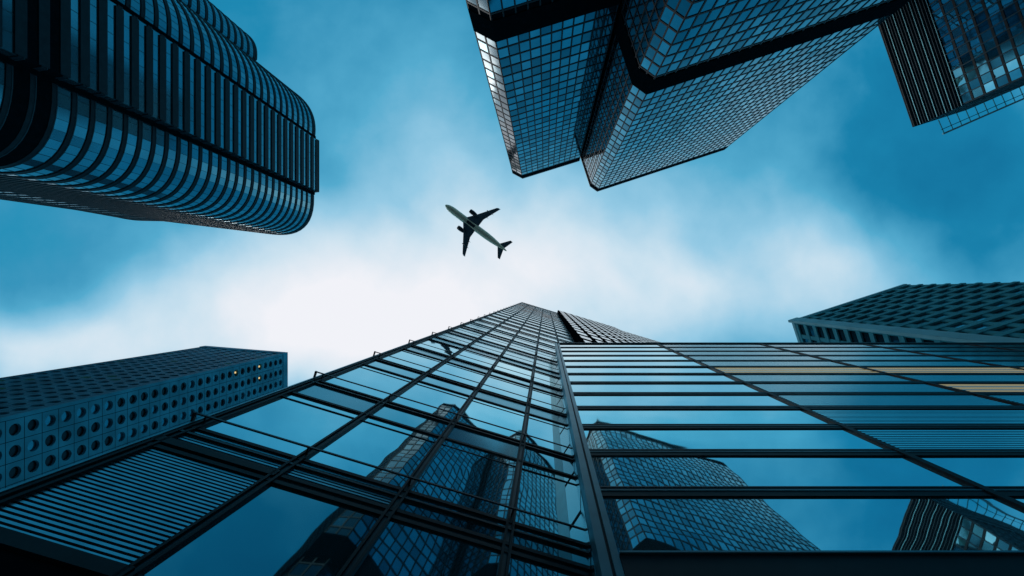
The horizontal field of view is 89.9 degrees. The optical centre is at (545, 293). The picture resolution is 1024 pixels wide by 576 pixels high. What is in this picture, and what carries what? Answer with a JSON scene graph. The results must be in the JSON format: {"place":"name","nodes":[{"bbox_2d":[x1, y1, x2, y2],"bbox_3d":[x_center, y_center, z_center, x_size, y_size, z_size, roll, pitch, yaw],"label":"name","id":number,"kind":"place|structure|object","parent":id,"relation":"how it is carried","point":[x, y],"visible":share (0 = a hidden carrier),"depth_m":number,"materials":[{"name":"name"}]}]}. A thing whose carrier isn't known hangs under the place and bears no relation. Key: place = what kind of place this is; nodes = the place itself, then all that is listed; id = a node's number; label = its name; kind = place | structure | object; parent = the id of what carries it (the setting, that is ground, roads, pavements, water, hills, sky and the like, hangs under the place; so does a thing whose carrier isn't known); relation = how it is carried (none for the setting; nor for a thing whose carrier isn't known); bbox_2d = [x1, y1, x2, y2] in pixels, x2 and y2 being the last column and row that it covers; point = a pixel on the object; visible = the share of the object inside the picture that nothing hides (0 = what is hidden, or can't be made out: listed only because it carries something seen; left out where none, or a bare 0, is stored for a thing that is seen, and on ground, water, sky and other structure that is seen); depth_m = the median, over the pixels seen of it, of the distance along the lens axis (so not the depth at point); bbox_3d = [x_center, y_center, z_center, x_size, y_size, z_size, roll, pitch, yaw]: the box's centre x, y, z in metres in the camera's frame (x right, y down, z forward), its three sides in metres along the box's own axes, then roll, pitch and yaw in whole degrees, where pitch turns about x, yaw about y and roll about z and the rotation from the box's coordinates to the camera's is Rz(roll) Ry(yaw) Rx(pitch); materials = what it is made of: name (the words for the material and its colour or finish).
{"place":"outdoors","nodes":[
{"label":"outdoors","id":0,"kind":"place"},
{"bbox_2d":[0,302,658,575],"bbox_3d":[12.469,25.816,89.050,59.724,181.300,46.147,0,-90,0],"label":"glass office tower","id":1,"kind":"structure","parent":0,"point":[446,452],"depth_m":11.16,"materials":[{"name":"blue glass"}]},
{"bbox_2d":[445,205,511,258],"bbox_3d":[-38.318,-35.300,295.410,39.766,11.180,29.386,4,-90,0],"label":"airliner","id":2,"kind":"object","parent":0,"point":[471,224],"visible":1,"depth_m":292.33,"materials":[{"name":"paint"}]},
{"bbox_2d":[0,0,1023,385],"label":"sky","id":3,"kind":"structure","parent":0,"point":[834,197],"materials":[{"name":"blue"}]},
{"bbox_2d":[555,342,1023,575],"bbox_3d":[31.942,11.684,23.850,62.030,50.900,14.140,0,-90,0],"label":"glass office building","id":4,"kind":"structure","parent":0,"point":[797,458],"depth_m":14.96,"materials":[{"name":"blue glass"}]},
{"label":"ground","id":5,"kind":"structure","parent":0,"visible":0},
{"bbox_2d":[0,346,287,489],"bbox_3d":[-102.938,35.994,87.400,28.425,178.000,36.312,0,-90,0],"label":"round window skyscraper","id":6,"kind":"structure","parent":5,"relation":"on","point":[53,420],"depth_m":111.45,"materials":[{"name":"teal concrete"}]},
{"bbox_2d":[0,0,318,234],"bbox_3d":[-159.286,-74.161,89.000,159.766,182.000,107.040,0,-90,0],"label":"curved skyscraper","id":7,"kind":"structure","parent":5,"relation":"on","point":[192,112],"depth_m":109.10,"materials":[{"name":"blue glass"}]},
{"bbox_2d":[466,0,620,178],"bbox_3d":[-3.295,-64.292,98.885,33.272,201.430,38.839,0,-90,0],"label":"grid glass skyscraper","id":8,"kind":"structure","parent":5,"relation":"on","point":[543,61],"depth_m":109.17,"materials":[{"name":"glass"}]},
{"bbox_2d":[580,0,909,191],"bbox_3d":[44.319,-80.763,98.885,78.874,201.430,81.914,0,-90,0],"label":"grid glass skyscraper","id":9,"kind":"structure","parent":5,"relation":"on","point":[682,81],"depth_m":106.91,"materials":[{"name":"glass"}]},
{"bbox_2d":[788,281,1023,341],"bbox_3d":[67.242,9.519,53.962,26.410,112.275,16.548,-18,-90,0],"label":"concrete grid tower","id":10,"kind":"structure","parent":5,"relation":"on","point":[975,312],"depth_m":83.16,"materials":[{"name":"grey concrete"}]},
{"bbox_2d":[878,0,1023,134],"bbox_3d":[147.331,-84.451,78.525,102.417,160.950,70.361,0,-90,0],"label":"louvred office tower","id":11,"kind":"structure","parent":5,"relation":"on","point":[947,58],"depth_m":139.09,"materials":[{"name":"blue glass"}]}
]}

